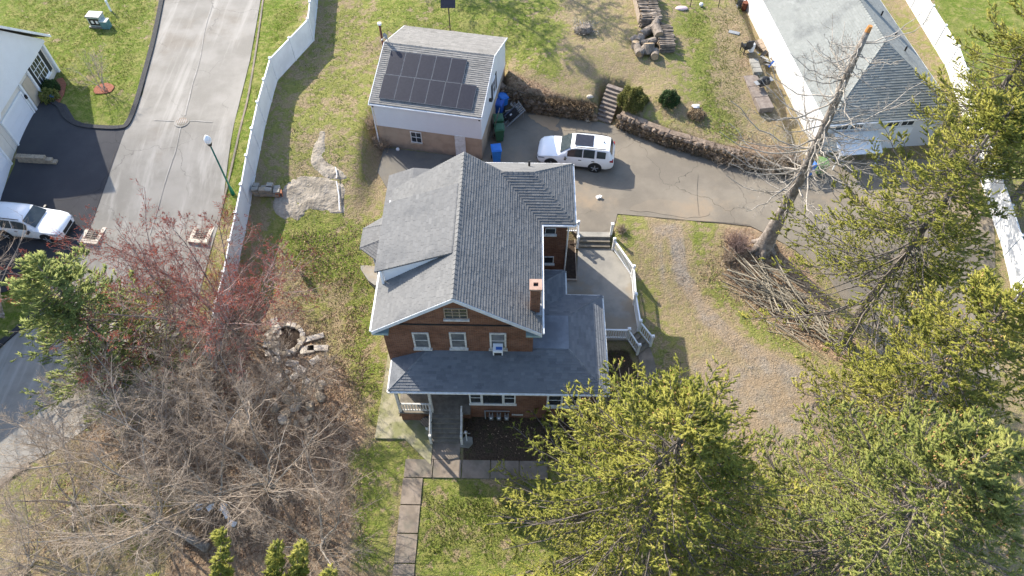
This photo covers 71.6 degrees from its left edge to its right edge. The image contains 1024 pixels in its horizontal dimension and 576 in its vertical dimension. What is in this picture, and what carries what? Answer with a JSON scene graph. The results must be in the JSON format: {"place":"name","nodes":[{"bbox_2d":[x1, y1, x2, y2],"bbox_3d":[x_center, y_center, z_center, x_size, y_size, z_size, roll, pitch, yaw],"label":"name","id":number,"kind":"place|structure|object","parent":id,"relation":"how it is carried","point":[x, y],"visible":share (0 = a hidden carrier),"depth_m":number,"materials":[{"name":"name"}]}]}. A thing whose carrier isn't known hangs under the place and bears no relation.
{"place":"outdoors","nodes":[
{"label":"outdoors","id":0,"kind":"place"},
{"bbox_2d":[0,98,125,292],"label":"neighbour driveway","id":1,"kind":"structure","parent":0,"point":[83,157],"depth_m":45.56,"materials":[{"name":"black asphalt"}]},
{"bbox_2d":[15,154,57,163],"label":"block wall","id":2,"kind":"structure","parent":1,"relation":"on","point":[32,158],"depth_m":45.63,"materials":[{"name":"concrete"}]},
{"bbox_2d":[0,200,74,243],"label":"parked car","id":3,"kind":"object","parent":1,"relation":"on","point":[40,220],"visible":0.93,"depth_m":42.97,"materials":[{"name":"white paint"}]},
{"bbox_2d":[0,0,260,478],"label":"street","id":4,"kind":"structure","parent":0,"point":[194,185],"depth_m":45.91,"materials":[{"name":"grey asphalt"}]},
{"bbox_2d":[77,227,106,244],"bbox_3d":[-25.907,-3.406,44.010,1.240,0.150,1.700,7,55,5],"label":"storm drain","id":5,"kind":"object","parent":4,"relation":"on","point":[92,236],"visible":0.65,"depth_m":43.78,"materials":[{"name":"grey concrete"}]},
{"bbox_2d":[174,116,189,126],"bbox_3d":[-22.116,-11.143,47.559,1.033,0.062,1.034,0,55,0],"label":"manhole cover","id":6,"kind":"object","parent":4,"relation":"on","point":[182,121],"visible":1,"depth_m":47.53,"materials":[{"name":"metal"}]},
{"bbox_2d":[187,227,213,244],"bbox_3d":[-19.191,-3.438,44.028,1.240,0.150,1.700,7,55,5],"label":"storm drain","id":7,"kind":"object","parent":4,"relation":"on","point":[196,238],"visible":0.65,"depth_m":43.75,"materials":[{"name":"grey concrete"}]},
{"bbox_2d":[377,147,480,187],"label":"courtyard","id":8,"kind":"structure","parent":0,"point":[393,161],"depth_m":47.55,"materials":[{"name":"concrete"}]},
{"bbox_2d":[359,151,609,419],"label":"brick house","id":9,"kind":"structure","parent":0,"point":[466,252],"depth_m":34.76,"materials":[{"name":"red brick"}]},
{"bbox_2d":[409,330,432,350],"bbox_3d":[-4.360,2.522,34.155,0.960,1.705,0.140,1,55,1],"label":"window","id":10,"kind":"structure","parent":9,"relation":"in","point":[421,339],"depth_m":34.19,"materials":[{"name":"white paint"}]},
{"bbox_2d":[443,308,469,321],"bbox_3d":[-2.553,1.214,32.254,1.200,0.940,0.140,1,55,1],"label":"window","id":11,"kind":"structure","parent":9,"relation":"in","point":[450,314],"depth_m":32.32,"materials":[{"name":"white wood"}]},
{"bbox_2d":[447,330,468,350],"bbox_3d":[-2.593,2.512,34.088,0.960,1.705,0.140,1,55,1],"label":"window","id":12,"kind":"structure","parent":9,"relation":"in","point":[458,342],"depth_m":34.13,"materials":[{"name":"white paint"}]},
{"bbox_2d":[481,395,502,403],"bbox_3d":[-0.996,5.618,36.150,1.120,1.340,0.070,1,55,1],"label":"window","id":13,"kind":"structure","parent":9,"relation":"in","point":[498,399],"depth_m":36.24,"materials":[{"name":"glass"}]},
{"bbox_2d":[488,331,507,350],"bbox_3d":[-0.673,2.540,34.069,0.960,1.705,0.140,1,55,1],"label":"window","id":14,"kind":"structure","parent":9,"relation":"in","point":[495,336],"depth_m":33.95,"materials":[{"name":"white paint"}]},
{"bbox_2d":[546,396,562,406],"bbox_3d":[2.186,5.721,36.200,0.820,1.300,0.070,1,55,1],"label":"window","id":15,"kind":"structure","parent":9,"relation":"in","point":[553,400],"depth_m":36.20,"materials":[{"name":"glass"}]},
{"bbox_2d":[0,0,1023,575],"bbox_3d":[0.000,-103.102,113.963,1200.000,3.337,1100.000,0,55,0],"label":"ground","id":16,"kind":"structure","parent":0,"point":[578,66],"depth_m":43.02,"materials":[{"name":"green plant"}]},
{"bbox_2d":[0,208,34,344],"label":"bare tree","id":17,"kind":"object","parent":16,"relation":"on","point":[2,314],"visible":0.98,"depth_m":40.58,"materials":[{"name":"brown wood"}]},
{"bbox_2d":[0,296,55,347],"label":"kerb","id":18,"kind":"structure","parent":16,"relation":"on","point":[5,338],"depth_m":40.92,"materials":[{"name":"black concrete"}]},
{"bbox_2d":[0,26,60,199],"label":"neighbour house","id":19,"kind":"structure","parent":16,"relation":"on","point":[28,64],"depth_m":46.35,"materials":[{"name":"beige"}]},
{"bbox_2d":[0,147,12,199],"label":"garage door","id":20,"kind":"structure","parent":19,"relation":"in","point":[5,163],"depth_m":45.15,"materials":[{"name":"white plastic"}]},
{"bbox_2d":[0,91,34,145],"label":"garage door","id":21,"kind":"structure","parent":19,"relation":"in","point":[17,117],"depth_m":46.44,"materials":[{"name":"white plastic"}]},
{"bbox_2d":[22,75,39,105],"bbox_3d":[-32.373,-13.181,48.052,0.025,2.200,0.950,0,55,0],"label":"entry door","id":22,"kind":"structure","parent":19,"relation":"in","point":[27,83],"depth_m":47.82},
{"bbox_2d":[30,54,51,85],"bbox_3d":[-32.350,-14.963,48.694,0.140,1.700,1.630,0,55,0],"label":"window","id":23,"kind":"structure","parent":19,"relation":"in","point":[38,67],"depth_m":48.67,"materials":[{"name":"white plastic"}]},
{"bbox_2d":[0,452,87,575],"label":"bare tree","id":24,"kind":"object","parent":16,"relation":"on","point":[22,538],"visible":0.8,"depth_m":32.09,"materials":[{"name":"brown wood"}]},
{"bbox_2d":[38,87,60,104],"bbox_3d":[-31.789,-13.300,48.621,1.429,0.913,1.462,-30,60,-19],"label":"shrub","id":25,"kind":"object","parent":16,"relation":"on","point":[49,92],"visible":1,"depth_m":48.49,"materials":[{"name":"green plant"}]},
{"bbox_2d":[40,78,60,94],"bbox_3d":[-31.990,-14.018,49.076,1.342,1.016,1.358,28,59,19],"label":"shrub","id":26,"kind":"object","parent":16,"relation":"on","point":[52,83],"visible":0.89,"depth_m":48.99,"materials":[{"name":"green plant"}]},
{"bbox_2d":[46,77,65,103],"bbox_3d":[-31.595,-13.426,49.842,1.150,1.160,2.760,0,55,0],"label":"mulch bed","id":27,"kind":"object","parent":16,"relation":"on","point":[61,81],"visible":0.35,"depth_m":49.47,"materials":[{"name":"soil"}]},
{"bbox_2d":[0,389,143,569],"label":"bare tree","id":28,"kind":"object","parent":16,"relation":"on","point":[32,501],"visible":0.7,"depth_m":33.38,"materials":[{"name":"brown wood"}]},
{"bbox_2d":[0,502,157,575],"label":"bare tree","id":29,"kind":"object","parent":16,"relation":"on","point":[88,573],"visible":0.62,"depth_m":31.90,"materials":[{"name":"brown wood"}]},
{"bbox_2d":[64,44,111,91],"bbox_3d":[-28.359,-14.687,48.132,3.236,3.255,3.470,0,55,0],"label":"sapling","id":30,"kind":"object","parent":16,"relation":"on","point":[98,72],"visible":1,"depth_m":47.87,"materials":[{"name":"brown wood"}]},
{"bbox_2d":[0,331,181,508],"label":"bare tree","id":31,"kind":"object","parent":16,"relation":"on","point":[76,423],"visible":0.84,"depth_m":33.85,"materials":[{"name":"brown wood"}]},
{"bbox_2d":[84,11,104,28],"bbox_3d":[-31.265,-20.188,53.454,1.200,0.980,0.900,5,55,3],"label":"utility box","id":32,"kind":"object","parent":16,"relation":"on","point":[93,18],"visible":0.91,"depth_m":53.15,"materials":[{"name":"grey plastic"}]},
{"bbox_2d":[0,241,208,436],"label":"pine tree","id":33,"kind":"object","parent":16,"relation":"on","point":[42,272],"visible":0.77,"depth_m":34.32,"materials":[{"name":"green plant"}]},
{"bbox_2d":[45,0,163,129],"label":"kerb","id":34,"kind":"structure","parent":16,"relation":"on","point":[69,119],"depth_m":48.65,"materials":[{"name":"black asphalt"}]},
{"bbox_2d":[94,83,114,93],"bbox_3d":[-28.451,-13.887,49.550,1.350,0.170,1.162,0,55,0],"label":"mulch ring","id":35,"kind":"object","parent":16,"relation":"on","point":[108,86],"visible":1,"depth_m":49.40,"materials":[{"name":"wood"}]},
{"bbox_2d":[0,395,221,575],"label":"bare tree","id":36,"kind":"object","parent":16,"relation":"on","point":[123,508],"visible":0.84,"depth_m":31.27,"materials":[{"name":"brown plant"}]},
{"bbox_2d":[0,233,236,393],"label":"red maple","id":37,"kind":"object","parent":16,"relation":"on","point":[173,295],"visible":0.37,"depth_m":36.88,"materials":[{"name":"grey plant"}]},
{"bbox_2d":[15,344,283,575],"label":"bare tree","id":38,"kind":"object","parent":16,"relation":"on","point":[192,490],"visible":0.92,"depth_m":30.94,"materials":[{"name":"brown wood"}]},
{"bbox_2d":[73,279,237,471],"bbox_3d":[-17.171,4.313,35.822,8.455,6.664,9.047,23,58,15],"label":"bare tree","id":39,"kind":"object","parent":16,"relation":"on","point":[170,369],"visible":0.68,"depth_m":35.35,"materials":[{"name":"brown plant"}]},
{"bbox_2d":[46,177,330,398],"bbox_3d":[-17.138,-0.386,37.393,15.011,9.578,11.715,0,55,0],"label":"red maple","id":40,"kind":"object","parent":16,"relation":"on","point":[220,300],"visible":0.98,"depth_m":36.75,"materials":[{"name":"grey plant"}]},
{"bbox_2d":[127,273,278,439],"bbox_3d":[-15.794,3.685,36.616,7.896,6.085,8.384,0,55,0],"label":"bare tree","id":41,"kind":"object","parent":16,"relation":"on","point":[197,352],"visible":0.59,"depth_m":36.70,"materials":[{"name":"brown wood"}]},
{"bbox_2d":[108,314,304,475],"bbox_3d":[-14.336,4.861,34.956,7.344,7.437,8.413,20,57,14],"label":"bare tree","id":42,"kind":"object","parent":16,"relation":"on","point":[235,392],"visible":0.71,"depth_m":34.68,"materials":[{"name":"brown wood"}]},
{"bbox_2d":[74,354,359,575],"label":"bare tree","id":43,"kind":"object","parent":16,"relation":"on","point":[269,484],"visible":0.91,"depth_m":31.62,"materials":[{"name":"brown wood"}]},
{"bbox_2d":[204,135,234,195],"bbox_3d":[-17.711,-7.369,43.093,0.417,5.050,0.417,0,55,0],"label":"street lamp","id":44,"kind":"object","parent":16,"relation":"on","point":[207,140],"visible":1,"depth_m":42.49,"materials":[{"name":"metal"}]},
{"bbox_2d":[208,526,235,575],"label":"conifer","id":45,"kind":"object","parent":16,"relation":"on","point":[219,567],"visible":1,"depth_m":26.70,"materials":[{"name":"green plant"}]},
{"bbox_2d":[219,0,263,214],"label":"kerb","id":46,"kind":"structure","parent":16,"relation":"on","point":[235,149],"depth_m":48.40,"materials":[{"name":"concrete"}]},
{"bbox_2d":[204,0,317,367],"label":"vinyl fence","id":47,"kind":"object","parent":16,"relation":"on","point":[286,55],"visible":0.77,"depth_m":46.31,"materials":[{"name":"white plastic"}]},
{"bbox_2d":[261,539,286,575],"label":"conifer","id":48,"kind":"object","parent":16,"relation":"on","point":[275,562],"visible":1,"depth_m":26.20,"materials":[{"name":"green plant"}]},
{"bbox_2d":[267,322,306,355],"bbox_3d":[-12.915,2.956,40.719,2.268,0.319,2.182,0,55,0],"label":"fire pit","id":49,"kind":"object","parent":16,"relation":"on","point":[297,331],"visible":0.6,"depth_m":40.77,"materials":[{"name":"stone"}]},
{"bbox_2d":[233,315,344,427],"bbox_3d":[-11.133,4.661,36.481,5.351,5.162,5.428,-12,56,-8],"label":"bare tree","id":50,"kind":"object","parent":16,"relation":"on","point":[302,389],"visible":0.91,"depth_m":36.19,"materials":[{"name":"brown plant"}]},
{"bbox_2d":[286,539,309,575],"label":"conifer","id":51,"kind":"object","parent":16,"relation":"on","point":[299,560],"visible":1,"depth_m":25.82,"materials":[{"name":"plant"}]},
{"bbox_2d":[229,424,381,575],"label":"bare tree","id":52,"kind":"object","parent":16,"relation":"on","point":[320,513],"visible":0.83,"depth_m":31.92,"materials":[{"name":"brown plant"}]},
{"bbox_2d":[273,176,344,219],"bbox_3d":[-12.799,-5.666,44.975,4.663,0.864,3.255,0,55,0],"label":"rock outcrop","id":53,"kind":"object","parent":16,"relation":"on","point":[322,195],"visible":1,"depth_m":44.91,"materials":[{"name":"grey stone"}]},
{"bbox_2d":[317,563,339,575],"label":"conifer","id":54,"kind":"object","parent":16,"relation":"on","point":[330,571],"visible":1,"depth_m":25.91,"materials":[{"name":"green plant"}]},
{"bbox_2d":[311,131,346,178],"bbox_3d":[-12.329,-8.599,46.233,1.802,0.742,4.724,-22,58,-15],"label":"rock outcrop","id":55,"kind":"object","parent":16,"relation":"on","point":[324,168],"visible":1,"depth_m":45.88,"materials":[{"name":"stone"}]},
{"bbox_2d":[361,265,377,288],"bbox_3d":[-8.433,-1.473,43.426,1.873,0.420,3.537,0,55,0],"label":"bay pad","id":56,"kind":"object","parent":16,"relation":"on","point":[370,275],"visible":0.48,"depth_m":42.70,"materials":[{"name":"concrete"}]},
{"bbox_2d":[369,130,390,152],"bbox_3d":[-8.825,-10.046,47.987,1.926,1.071,2.176,19,57,13],"label":"dry bush","id":57,"kind":"object","parent":16,"relation":"on","point":[379,144],"visible":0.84,"depth_m":47.87,"materials":[{"name":"plant"}]},
{"bbox_2d":[375,353,432,464],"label":"side walk","id":58,"kind":"structure","parent":16,"relation":"on","point":[393,424],"depth_m":37.54,"materials":[{"name":"concrete"}]},
{"bbox_2d":[11,73,861,573],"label":"fallen leaves","id":59,"kind":"object","parent":16,"relation":"on","point":[319,413],"depth_m":37.11,"materials":[{"name":"brown plant"}]},
{"bbox_2d":[368,25,507,159],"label":"garage","id":60,"kind":"structure","parent":16,"relation":"on","point":[435,90],"depth_m":45.64,"materials":[{"name":"beige paint"}]},
{"bbox_2d":[410,131,423,144],"bbox_3d":[-6.355,-9.947,47.140,0.880,1.040,0.140,9,55,6],"label":"window","id":61,"kind":"structure","parent":60,"relation":"in","point":[416,137],"depth_m":47.19,"materials":[{"name":"white paint"}]},
{"bbox_2d":[454,135,465,154],"bbox_3d":[-3.407,-9.369,47.006,0.700,1.900,0.055,9,55,6],"label":"garage side door","id":62,"kind":"structure","parent":60,"relation":"in","point":[460,145],"depth_m":46.82,"materials":[{"name":"white paint"}]},
{"bbox_2d":[428,405,462,444],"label":"front steps","id":63,"kind":"structure","parent":16,"relation":"on","point":[445,428],"depth_m":36.96,"materials":[{"name":"wood"}]},
{"bbox_2d":[441,0,454,30],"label":"pole panel","id":64,"kind":"object","parent":16,"relation":"on","point":[448,4],"visible":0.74,"depth_m":50.41,"materials":[{"name":"blue plastic"}]},
{"bbox_2d":[460,430,472,447],"bbox_3d":[-2.366,7.729,36.647,0.650,1.250,0.650,1,55,1],"label":"globe stand","id":65,"kind":"object","parent":16,"relation":"on","point":[467,441],"visible":0.99,"depth_m":37.03,"materials":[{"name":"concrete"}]},
{"bbox_2d":[392,442,547,575],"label":"front walk","id":66,"kind":"structure","parent":16,"relation":"on","point":[416,471],"depth_m":36.06,"materials":[{"name":"concrete"}]},
{"bbox_2d":[500,82,597,121],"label":"retaining wall","id":67,"kind":"structure","parent":16,"relation":"on","point":[503,85],"depth_m":49.67,"materials":[{"name":"brown stone"}]},
{"bbox_2d":[500,86,598,120],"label":"dead vines","id":68,"kind":"object","parent":67,"relation":"on","point":[576,104],"visible":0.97,"depth_m":49.41,"materials":[{"name":"brown plant"}]},
{"bbox_2d":[516,554,590,575],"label":"spruce tree","id":69,"kind":"object","parent":16,"relation":"on","point":[550,572],"visible":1,"depth_m":25.88,"materials":[{"name":"green plant"}]},
{"bbox_2d":[563,239,576,280],"bbox_3d":[3.442,-1.652,43.454,0.960,0.380,3.170,1,55,1],"label":"planting bed","id":70,"kind":"object","parent":16,"relation":"on","point":[571,269],"visible":0.74,"depth_m":43.21,"materials":[{"name":"soil"}]},
{"bbox_2d":[570,18,601,35],"bbox_3d":[5.439,-19.239,52.193,2.527,1.422,2.389,0,55,0],"label":"branch heap","id":71,"kind":"object","parent":16,"relation":"on","point":[584,29],"visible":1,"depth_m":51.95,"materials":[{"name":"brown plant"}]},
{"bbox_2d":[579,232,609,247],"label":"patio steps","id":72,"kind":"structure","parent":16,"relation":"on","point":[594,239],"depth_m":43.85,"materials":[{"name":"concrete"}]},
{"bbox_2d":[567,248,636,340],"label":"patio","id":73,"kind":"structure","parent":16,"relation":"on","point":[604,273],"depth_m":42.26,"materials":[{"name":"concrete"}]},
{"bbox_2d":[606,327,630,339],"bbox_3d":[5.680,2.526,39.657,1.810,1.150,0.180,1,55,1],"label":"railing","id":74,"kind":"object","parent":73,"relation":"on","point":[623,330],"visible":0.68,"depth_m":39.54,"materials":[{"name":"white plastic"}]},
{"bbox_2d":[612,237,635,276],"bbox_3d":[6.699,-1.847,42.753,0.241,1.150,2.522,-21,57,-14],"label":"railing","id":75,"kind":"object","parent":73,"relation":"on","point":[620,250],"visible":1,"depth_m":42.77,"materials":[{"name":"white plastic"}]},
{"bbox_2d":[634,296,642,331],"bbox_3d":[7.164,1.401,40.454,0.185,1.150,1.896,-1,55,0],"label":"railing","id":76,"kind":"object","parent":73,"relation":"on","point":[637,314],"visible":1,"depth_m":40.34,"materials":[{"name":"white plastic"}]},
{"bbox_2d":[597,84,622,123],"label":"stone steps","id":77,"kind":"structure","parent":16,"relation":"on","point":[607,110],"depth_m":49.69,"materials":[{"name":"stone"}]},
{"bbox_2d":[616,83,650,114],"bbox_3d":[8.294,-13.106,48.463,2.111,1.576,2.197,32,61,21],"label":"shrub","id":78,"kind":"object","parent":16,"relation":"on","point":[640,95],"visible":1,"depth_m":48.27,"materials":[{"name":"green plant"}]},
{"bbox_2d":[627,333,648,352],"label":"corner steps","id":79,"kind":"structure","parent":16,"relation":"on","point":[642,341],"depth_m":40.34,"materials":[{"name":"wood"}]},
{"bbox_2d":[477,352,813,575],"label":"spruce tree","id":80,"kind":"object","parent":16,"relation":"on","point":[656,508],"visible":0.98,"depth_m":25.51,"materials":[{"name":"green plant"}]},
{"bbox_2d":[638,347,656,393],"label":"path behind steps","id":81,"kind":"structure","parent":16,"relation":"on","point":[645,356],"depth_m":39.83,"materials":[{"name":"concrete"}]},
{"bbox_2d":[639,1,674,52],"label":"firewood heap","id":82,"kind":"object","parent":16,"relation":"on","point":[663,50],"visible":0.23,"depth_m":51.00,"materials":[{"name":"brown wood"}]},
{"bbox_2d":[651,23,663,38],"bbox_3d":[10.525,-18.560,51.382,0.696,0.739,1.062,-8,55,-6],"label":"log round","id":83,"kind":"object","parent":82,"relation":"on","point":[656,29],"visible":1,"depth_m":51.10,"materials":[{"name":"brown wood"}]},
{"bbox_2d":[658,89,681,108],"bbox_3d":[10.763,-13.027,48.246,1.444,1.181,1.529,28,59,18],"label":"shrub","id":84,"kind":"object","parent":16,"relation":"on","point":[671,95],"visible":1,"depth_m":48.13,"materials":[{"name":"green plant"}]},
{"bbox_2d":[687,107,706,121],"bbox_3d":[12.522,-11.820,48.098,1.288,0.662,1.353,-27,59,-18],"label":"shrub","id":85,"kind":"object","parent":16,"relation":"on","point":[691,112],"visible":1,"depth_m":47.97,"materials":[{"name":"plant"}]},
{"bbox_2d":[616,111,799,175],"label":"retaining wall","id":86,"kind":"structure","parent":16,"relation":"on","point":[634,120],"depth_m":47.53,"materials":[{"name":"brown stone"}]},
{"bbox_2d":[615,112,801,176],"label":"dead vines","id":87,"kind":"object","parent":86,"relation":"attached to","point":[630,129],"visible":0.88,"depth_m":47.34,"materials":[{"name":"brown plant"}]},
{"bbox_2d":[722,225,759,254],"bbox_3d":[13.866,-2.966,43.045,2.357,1.416,2.356,0,55,0],"label":"dry bush","id":88,"kind":"object","parent":16,"relation":"on","point":[741,239],"visible":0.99,"depth_m":43.06,"materials":[{"name":"plant"}]},
{"bbox_2d":[659,221,840,426],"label":"gravel","id":89,"kind":"structure","parent":16,"relation":"on","point":[749,351],"depth_m":40.06,"materials":[{"name":"stone"}]},
{"bbox_2d":[749,58,761,74],"bbox_3d":[17.416,-15.821,50.796,0.600,0.300,1.521,-1,55,-1],"label":"ledge","id":90,"kind":"object","parent":16,"relation":"on","point":[755,66],"visible":1,"depth_m":50.58,"materials":[{"name":"concrete"}]},
{"bbox_2d":[743,75,773,112],"bbox_3d":[17.129,-13.552,49.480,1.000,0.400,3.511,-6,55,-5],"label":"ledge","id":91,"kind":"object","parent":16,"relation":"on","point":[763,104],"visible":0.89,"depth_m":49.06,"materials":[{"name":"brown stone"}]},
{"bbox_2d":[754,76,773,89],"bbox_3d":[17.451,-14.245,49.341,1.400,1.030,0.600,-19,57,-13],"label":"grill","id":92,"kind":"object","parent":16,"relation":"on","point":[759,82],"visible":0.95,"depth_m":49.03,"materials":[{"name":"black metal"}]},
{"bbox_2d":[719,6,939,261],"bbox_3d":[15.310,-7.050,36.955,9.546,16.469,9.839,0,55,0],"label":"dead tree","id":93,"kind":"object","parent":16,"relation":"on","point":[765,244],"visible":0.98,"depth_m":35.63,"materials":[{"name":"wood"}]},
{"bbox_2d":[744,0,952,152],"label":"neighbour house","id":94,"kind":"structure","parent":16,"relation":"on","point":[784,29],"depth_m":47.75,"materials":[{"name":"grey paint"}]},
{"bbox_2d":[832,130,882,169],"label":"garage door","id":95,"kind":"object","parent":94,"relation":"in","point":[866,134],"visible":0.47,"depth_m":46.24,"materials":[{"name":"white plastic"}]},
{"bbox_2d":[878,126,913,147],"bbox_3d":[25.329,-10.037,47.510,2.400,1.850,0.035,-5,55,-3],"label":"garage door","id":96,"kind":"structure","parent":94,"relation":"in","point":[901,129],"depth_m":47.27,"materials":[{"name":"metal"}]},
{"bbox_2d":[680,391,1023,575],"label":"spruce tree","id":97,"kind":"object","parent":16,"relation":"on","point":[976,479],"visible":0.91,"depth_m":23.48,"materials":[{"name":"green plant"}]},
{"bbox_2d":[738,85,1023,404],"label":"spruce tree","id":98,"kind":"object","parent":16,"relation":"on","point":[961,174],"visible":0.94,"depth_m":32.00,"materials":[{"name":"green plant"}]},
{"bbox_2d":[760,264,1023,548],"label":"spruce tree","id":99,"kind":"object","parent":16,"relation":"on","point":[988,302],"visible":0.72,"depth_m":28.89,"materials":[{"name":"green plant"}]},
{"bbox_2d":[906,0,1023,295],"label":"vinyl fence","id":100,"kind":"object","parent":16,"relation":"on","point":[1008,230],"visible":0.52,"depth_m":45.70,"materials":[{"name":"white plastic"}]},
{"bbox_2d":[908,0,1023,178],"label":"spruce tree","id":101,"kind":"object","parent":16,"relation":"on","point":[1013,45],"visible":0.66,"depth_m":40.63,"materials":[{"name":"green plant"}]},
{"bbox_2d":[953,126,1023,218],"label":"spruce tree","id":102,"kind":"object","parent":16,"relation":"on","point":[1017,194],"visible":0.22,"depth_m":41.91,"materials":[{"name":"green plant"}]},
{"bbox_2d":[483,109,999,410],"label":"driveway","id":103,"kind":"structure","parent":0,"point":[641,170],"depth_m":45.88,"materials":[{"name":"grey asphalt"}]},
{"bbox_2d":[490,143,501,161],"bbox_3d":[-1.041,-8.894,47.044,0.680,1.249,0.855,-7,55,-5],"label":"wheelie bin","id":104,"kind":"object","parent":103,"relation":"on","point":[496,149],"visible":0.94,"depth_m":46.60,"materials":[{"name":"blue plastic"}]},
{"bbox_2d":[494,123,504,141],"bbox_3d":[-0.859,-10.530,48.233,0.680,1.199,0.855,-4,55,-3],"label":"wheelie bin","id":105,"kind":"object","parent":103,"relation":"on","point":[499,129],"visible":1,"depth_m":47.80,"materials":[{"name":"green plastic"}]},
{"bbox_2d":[503,101,525,126],"bbox_3d":[0.119,-12.002,49.716,1.900,0.714,1.150,-40,57,16],"label":"scrap trailer","id":106,"kind":"object","parent":103,"relation":"on","point":[511,114],"visible":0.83,"depth_m":49.39,"materials":[{"name":"grey metal"}]},
{"bbox_2d":[528,114,559,130],"bbox_3d":[2.377,-11.694,49.979,2.620,0.335,1.318,31,60,20],"label":"sand patch","id":107,"kind":"object","parent":103,"relation":"on","point":[549,123],"visible":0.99,"depth_m":49.76,"materials":[{"name":"sand"}]},
{"bbox_2d":[536,132,614,172],"bbox_3d":[4.241,-9.133,46.873,5.120,1.934,2.400,7,55,5],"label":"parked car","id":108,"kind":"object","parent":103,"relation":"on","point":[593,152],"visible":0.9,"depth_m":46.28,"materials":[{"name":"white paint"}]},
{"bbox_2d":[559,119,591,130],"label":"dust patch","id":109,"kind":"object","parent":103,"relation":"on","point":[566,125],"visible":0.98,"depth_m":49.58,"materials":[{"name":"soil"}]},
{"bbox_2d":[630,199,709,217],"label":"dust patch","id":110,"kind":"object","parent":103,"relation":"on","point":[670,207],"visible":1,"depth_m":45.07,"materials":[{"name":"soil"}]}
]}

